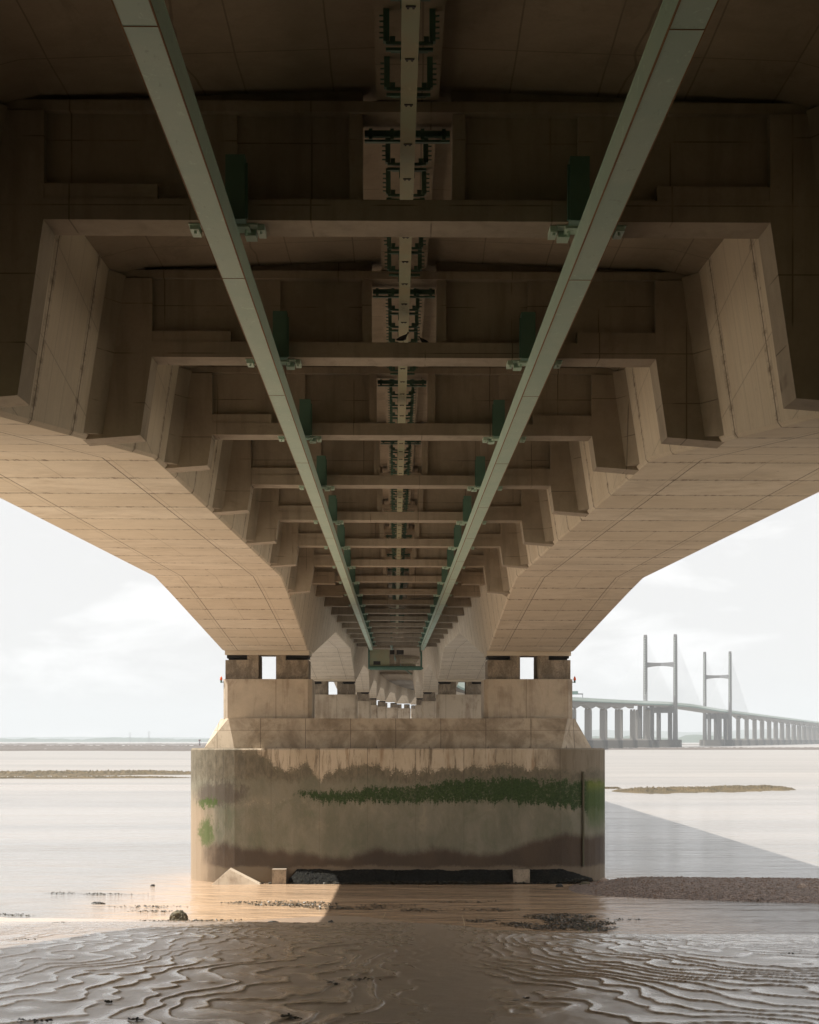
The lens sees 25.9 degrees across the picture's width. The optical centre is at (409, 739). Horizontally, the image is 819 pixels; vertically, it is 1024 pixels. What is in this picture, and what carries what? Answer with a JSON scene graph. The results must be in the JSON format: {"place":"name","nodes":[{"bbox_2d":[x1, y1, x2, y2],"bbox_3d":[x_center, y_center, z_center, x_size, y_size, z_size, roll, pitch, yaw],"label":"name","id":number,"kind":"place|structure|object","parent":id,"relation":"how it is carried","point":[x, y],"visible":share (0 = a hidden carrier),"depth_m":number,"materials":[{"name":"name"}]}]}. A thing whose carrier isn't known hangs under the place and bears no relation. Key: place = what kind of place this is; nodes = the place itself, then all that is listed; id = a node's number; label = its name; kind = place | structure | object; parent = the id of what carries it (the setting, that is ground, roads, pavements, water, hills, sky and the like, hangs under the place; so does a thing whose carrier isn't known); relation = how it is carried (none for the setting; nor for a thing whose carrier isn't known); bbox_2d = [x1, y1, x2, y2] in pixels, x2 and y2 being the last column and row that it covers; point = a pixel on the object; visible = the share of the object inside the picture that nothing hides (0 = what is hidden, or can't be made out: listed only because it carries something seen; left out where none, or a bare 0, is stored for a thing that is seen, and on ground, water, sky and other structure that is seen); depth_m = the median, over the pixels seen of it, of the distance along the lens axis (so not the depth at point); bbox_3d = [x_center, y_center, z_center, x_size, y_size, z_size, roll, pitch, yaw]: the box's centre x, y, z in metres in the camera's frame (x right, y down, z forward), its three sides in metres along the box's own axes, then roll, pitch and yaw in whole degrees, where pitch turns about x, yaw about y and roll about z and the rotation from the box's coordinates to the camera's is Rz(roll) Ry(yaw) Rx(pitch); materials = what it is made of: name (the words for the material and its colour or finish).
{"place":"outdoors","nodes":[
{"label":"outdoors","id":0,"kind":"place"},
{"bbox_2d":[0,737,207,739],"bbox_3d":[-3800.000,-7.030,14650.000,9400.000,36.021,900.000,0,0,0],"label":"hills","id":1,"kind":"structure","parent":0,"point":[73,738],"depth_m":14465.63,"materials":[{"name":"grey"}]},
{"bbox_2d":[0,737,209,741],"bbox_3d":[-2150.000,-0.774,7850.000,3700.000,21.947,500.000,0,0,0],"label":"shore","id":2,"kind":"structure","parent":0,"point":[115,739],"depth_m":7652.26,"materials":[{"name":"grey"}]},
{"bbox_2d":[0,877,818,1023],"bbox_3d":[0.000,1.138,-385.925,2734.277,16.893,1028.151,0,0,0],"label":"foreshore","id":3,"kind":"structure","parent":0,"point":[80,971],"depth_m":27.55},
{"bbox_2d":[0,892,782,931],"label":"seaweed","id":4,"kind":"object","parent":3,"relation":"on","point":[589,925],"visible":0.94,"depth_m":91.75,"materials":[{"name":"brown plant"}]},
{"bbox_2d":[16,922,793,1022],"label":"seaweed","id":5,"kind":"object","parent":3,"relation":"on","point":[137,1019],"visible":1,"depth_m":20.61,"materials":[{"name":"brown plant"}]},
{"bbox_2d":[0,742,818,934],"bbox_3d":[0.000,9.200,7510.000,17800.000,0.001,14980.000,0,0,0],"label":"water","id":6,"kind":"structure","parent":0,"point":[82,838],"depth_m":145.40,"materials":[{"name":"liquid"}]},
{"bbox_2d":[0,748,190,750],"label":"mudbank","id":7,"kind":"structure","parent":6,"relation":"on","point":[115,749],"depth_m":1484.12,"materials":[{"name":"grey"}]},
{"bbox_2d":[0,769,190,775],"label":"shoal","id":8,"kind":"structure","parent":6,"relation":"on","point":[82,773],"depth_m":465.72,"materials":[{"name":"brown sand"}]},
{"bbox_2d":[0,775,190,778],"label":"shoal","id":9,"kind":"structure","parent":6,"relation":"on","point":[61,777],"depth_m":424.21,"materials":[{"name":"beige sand"}]},
{"bbox_2d":[0,744,205,748],"bbox_3d":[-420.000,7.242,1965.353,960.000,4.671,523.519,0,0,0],"label":"mudbank","id":10,"kind":"structure","parent":6,"relation":"on","point":[42,746],"depth_m":1847.78,"materials":[{"name":"grey"}]},
{"bbox_2d":[169,910,187,920],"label":"rock","id":11,"kind":"object","parent":6,"relation":"in","point":[181,915],"visible":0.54,"depth_m":90.78,"materials":[{"name":"stone"}]},
{"bbox_2d":[0,743,698,744],"bbox_3d":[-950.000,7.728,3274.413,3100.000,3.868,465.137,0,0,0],"label":"mudbank","id":12,"kind":"structure","parent":6,"relation":"on","point":[133,744],"depth_m":3139.75,"materials":[{"name":"grey"}]},
{"bbox_2d":[378,701,386,717],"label":"bridge pier","id":13,"kind":"structure","parent":6,"relation":"in","point":[382,710],"depth_m":509.97,"materials":[{"name":"concrete"}]},
{"bbox_2d":[379,680,637,708],"bbox_3d":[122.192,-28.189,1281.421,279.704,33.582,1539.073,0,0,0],"label":"viaduct","id":14,"kind":"object","parent":13,"relation":"on","point":[400,691],"visible":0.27,"depth_m":756.60,"materials":[{"name":"concrete"}]},
{"bbox_2d":[572,691,582,697],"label":"sign portal","id":15,"kind":"object","parent":14,"relation":"on","point":[575,693],"visible":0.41,"depth_m":1786.81,"materials":[{"name":"grey paint"}]},
{"bbox_2d":[386,703,397,717],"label":"bridge pier","id":16,"kind":"structure","parent":6,"relation":"in","point":[392,711],"depth_m":608.20,"materials":[{"name":"concrete"}]},
{"bbox_2d":[357,692,435,717],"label":"bridge pier","id":17,"kind":"structure","parent":6,"relation":"in","point":[428,706],"depth_m":313.68,"materials":[{"name":"concrete"}]},
{"bbox_2d":[191,655,604,884],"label":"bridge pier","id":18,"kind":"structure","parent":6,"relation":"in","point":[286,784],"depth_m":114.66,"materials":[{"name":"concrete"}]},
{"bbox_2d":[0,0,818,699],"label":"viaduct","id":19,"kind":"object","parent":18,"relation":"on","point":[244,244],"visible":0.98,"depth_m":38.15,"materials":[{"name":"concrete"}]},
{"bbox_2d":[368,647,423,669],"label":"inspection gantry","id":20,"kind":"object","parent":19,"relation":"hanging from","point":[378,659],"visible":0.96,"depth_m":203.37,"materials":[{"name":"green metal"}]},
{"bbox_2d":[396,332,408,340],"bbox_3d":[-0.146,-8.934,39.618,0.290,0.269,0.124,0,0,0],"label":"pigeon","id":21,"kind":"object","parent":19,"relation":"on","point":[402,338],"visible":1,"depth_m":39.58,"materials":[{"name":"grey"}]},
{"bbox_2d":[419,336,427,342],"bbox_3d":[0.302,-8.901,39.722,0.218,0.202,0.093,0,0,0],"label":"pigeon","id":22,"kind":"object","parent":19,"relation":"on","point":[422,340],"visible":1,"depth_m":39.70,"materials":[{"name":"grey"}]},
{"bbox_2d":[288,869,591,883],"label":"mussel belt","id":23,"kind":"object","parent":18,"relation":"attached to","point":[322,876],"visible":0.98,"depth_m":114.05,"materials":[{"name":"black"}]},
{"bbox_2d":[315,681,480,717],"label":"bridge pier","id":24,"kind":"structure","parent":6,"relation":"in","point":[343,702],"depth_m":215.57,"materials":[{"name":"concrete"}]},
{"bbox_2d":[369,698,435,717],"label":"bridge pier","id":25,"kind":"structure","parent":6,"relation":"in","point":[374,709],"depth_m":411.76,"materials":[{"name":"concrete"}]},
{"bbox_2d":[397,704,410,717],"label":"bridge pier","id":26,"kind":"structure","parent":6,"relation":"in","point":[405,712],"depth_m":706.39,"materials":[{"name":"concrete"}]},
{"bbox_2d":[411,705,414,717],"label":"bridge pier","id":27,"kind":"structure","parent":6,"relation":"in","point":[412,711],"depth_m":804.58,"materials":[{"name":"concrete"}]},
{"bbox_2d":[261,878,598,884],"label":"seaweed","id":28,"kind":"object","parent":6,"relation":"on","point":[576,881],"visible":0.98,"depth_m":113.45,"materials":[{"name":"brown plant"}]},
{"bbox_2d":[572,708,575,719],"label":"bridge pier","id":29,"kind":"structure","parent":6,"relation":"in","point":[574,713],"depth_m":1673.66,"materials":[{"name":"grey concrete"}]},
{"bbox_2d":[572,708,592,747],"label":"bridge pier","id":30,"kind":"structure","parent":6,"relation":"in","point":[587,724],"depth_m":1768.98,"materials":[{"name":"grey concrete"}]},
{"bbox_2d":[587,709,607,748],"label":"bridge pier","id":31,"kind":"structure","parent":6,"relation":"in","point":[601,741],"depth_m":1863.41,"materials":[{"name":"grey concrete"}]},
{"bbox_2d":[602,709,622,747],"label":"bridge pier","id":32,"kind":"structure","parent":6,"relation":"in","point":[617,742],"depth_m":1957.67,"materials":[{"name":"grey concrete"}]},
{"bbox_2d":[605,786,621,788],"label":"shoal","id":33,"kind":"structure","parent":6,"relation":"on","point":[611,787],"depth_m":334.70,"materials":[{"name":"beige sand"}]},
{"bbox_2d":[617,709,637,747],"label":"bridge pier","id":34,"kind":"structure","parent":6,"relation":"in","point":[632,742],"depth_m":2051.82,"materials":[{"name":"grey concrete"}]},
{"bbox_2d":[635,710,651,746],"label":"bridge pier","id":35,"kind":"structure","parent":6,"relation":"in","point":[646,741],"depth_m":2145.19,"materials":[{"name":"grey concrete"}]},
{"bbox_2d":[637,706,658,746],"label":"side span pier","id":36,"kind":"structure","parent":6,"relation":"in","point":[655,743],"depth_m":2170.95,"materials":[{"name":"grey concrete"}]},
{"bbox_2d":[634,701,748,715],"bbox_3d":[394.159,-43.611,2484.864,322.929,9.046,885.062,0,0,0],"label":"cable stayed deck","id":37,"kind":"structure","parent":36,"relation":"on","point":[694,708],"depth_m":2425.18,"materials":[{"name":"grey concrete"}]},
{"bbox_2d":[614,634,701,746],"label":"bridge pylon","id":38,"kind":"object","parent":6,"relation":"in","point":[675,742],"visible":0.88,"depth_m":2257.81,"materials":[{"name":"grey concrete"}]},
{"bbox_2d":[656,713,671,739],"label":"side span pier","id":39,"kind":"structure","parent":6,"relation":"in","point":[658,726],"depth_m":2291.34,"materials":[{"name":"grey concrete"}]},
{"bbox_2d":[588,876,818,902],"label":"pebbles","id":40,"kind":"object","parent":6,"relation":"on","point":[727,879],"visible":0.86,"depth_m":106.31,"materials":[{"name":"gravel"}]},
{"bbox_2d":[797,883,806,887],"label":"rock","id":41,"kind":"object","parent":40,"relation":"on","point":[802,885],"visible":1,"depth_m":103.85,"materials":[{"name":"beige stone"}]},
{"bbox_2d":[612,784,795,793],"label":"shoal","id":42,"kind":"structure","parent":6,"relation":"on","point":[701,789],"depth_m":316.43,"materials":[{"name":"brown sand"}]},
{"bbox_2d":[605,748,818,749],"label":"mudbank","id":43,"kind":"structure","parent":6,"relation":"on","point":[704,749],"depth_m":1634.06,"materials":[{"name":"grey"}]},
{"bbox_2d":[703,713,724,745],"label":"side span pier","id":44,"kind":"structure","parent":6,"relation":"in","point":[710,742],"depth_m":2672.35,"materials":[{"name":"grey concrete"}]},
{"bbox_2d":[683,651,748,745],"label":"bridge pylon","id":45,"kind":"object","parent":6,"relation":"in","point":[729,741],"visible":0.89,"depth_m":2698.66,"materials":[{"name":"grey concrete"}]},
{"bbox_2d":[614,747,818,748],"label":"mudbank","id":46,"kind":"structure","parent":6,"relation":"on","point":[741,747],"depth_m":1820.55,"materials":[{"name":"grey"}]},
{"bbox_2d":[714,719,726,739],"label":"side span pier","id":47,"kind":"structure","parent":6,"relation":"in","point":[724,729],"depth_m":2729.84,"materials":[{"name":"grey concrete"}]},
{"bbox_2d":[721,719,727,739],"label":"bridge pier","id":48,"kind":"structure","parent":6,"relation":"in","point":[721,729],"depth_m":2769.25,"materials":[{"name":"grey concrete"}]},
{"bbox_2d":[732,718,741,745],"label":"bridge pier","id":49,"kind":"structure","parent":6,"relation":"in","point":[738,741],"depth_m":2859.64,"materials":[{"name":"grey concrete"}]},
{"bbox_2d":[741,719,749,744],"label":"bridge pier","id":50,"kind":"structure","parent":6,"relation":"in","point":[746,741],"depth_m":2952.62,"materials":[{"name":"grey concrete"}]},
{"bbox_2d":[744,720,757,744],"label":"bridge pier","id":51,"kind":"structure","parent":6,"relation":"in","point":[754,741],"depth_m":3045.41,"materials":[{"name":"grey concrete"}]},
{"bbox_2d":[733,713,818,726],"bbox_3d":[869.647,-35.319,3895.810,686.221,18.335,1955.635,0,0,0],"label":"viaduct","id":52,"kind":"object","parent":51,"relation":"on","point":[766,718],"visible":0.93,"depth_m":3329.16,"materials":[{"name":"grey concrete"}]},
{"bbox_2d":[752,721,765,744],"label":"bridge pier","id":53,"kind":"structure","parent":6,"relation":"in","point":[762,741],"depth_m":3138.28,"materials":[{"name":"grey concrete"}]},
{"bbox_2d":[760,721,772,744],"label":"bridge pier","id":54,"kind":"structure","parent":6,"relation":"in","point":[769,740],"depth_m":3231.58,"materials":[{"name":"grey concrete"}]},
{"bbox_2d":[767,722,779,744],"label":"bridge pier","id":55,"kind":"structure","parent":6,"relation":"in","point":[776,740],"depth_m":3324.52,"materials":[{"name":"grey concrete"}]},
{"bbox_2d":[773,723,785,744],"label":"bridge pier","id":56,"kind":"structure","parent":6,"relation":"in","point":[782,741],"depth_m":3417.71,"materials":[{"name":"grey concrete"}]},
{"bbox_2d":[780,724,791,743],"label":"bridge pier","id":57,"kind":"structure","parent":6,"relation":"in","point":[788,740],"depth_m":3510.71,"materials":[{"name":"grey concrete"}]},
{"bbox_2d":[786,724,796,743],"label":"bridge pier","id":58,"kind":"structure","parent":6,"relation":"in","point":[794,740],"depth_m":3603.50,"materials":[{"name":"grey concrete"}]},
{"bbox_2d":[791,725,802,743],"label":"bridge pier","id":59,"kind":"structure","parent":6,"relation":"in","point":[799,740],"depth_m":3697.26,"materials":[{"name":"grey concrete"}]},
{"bbox_2d":[797,725,807,743],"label":"bridge pier","id":60,"kind":"structure","parent":6,"relation":"in","point":[805,740],"depth_m":3789.82,"materials":[{"name":"grey concrete"}]},
{"bbox_2d":[802,726,812,743],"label":"bridge pier","id":61,"kind":"structure","parent":6,"relation":"in","point":[810,740],"depth_m":3882.77,"materials":[{"name":"grey concrete"}]},
{"bbox_2d":[807,726,816,743],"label":"bridge pier","id":62,"kind":"structure","parent":6,"relation":"in","point":[814,739],"depth_m":3975.53,"materials":[{"name":"grey concrete"}]},
{"bbox_2d":[812,727,818,743],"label":"bridge pier","id":63,"kind":"structure","parent":6,"relation":"in","point":[818,735],"depth_m":4068.85,"materials":[{"name":"grey concrete"}]},
{"bbox_2d":[0,492,818,737],"label":"sky","id":64,"kind":"structure","parent":0,"point":[93,644],"materials":[{"name":"white"}]},
{"bbox_2d":[582,728,796,738],"bbox_3d":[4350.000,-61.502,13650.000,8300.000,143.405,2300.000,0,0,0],"label":"hills","id":65,"kind":"structure","parent":0,"point":[611,733],"depth_m":12807.42,"materials":[{"name":"grey"}]},
{"bbox_2d":[592,735,796,742],"bbox_3d":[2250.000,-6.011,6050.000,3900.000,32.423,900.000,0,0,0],"label":"shore","id":66,"kind":"structure","parent":0,"point":[690,738],"depth_m":5852.54,"materials":[{"name":"grey"}]}
]}

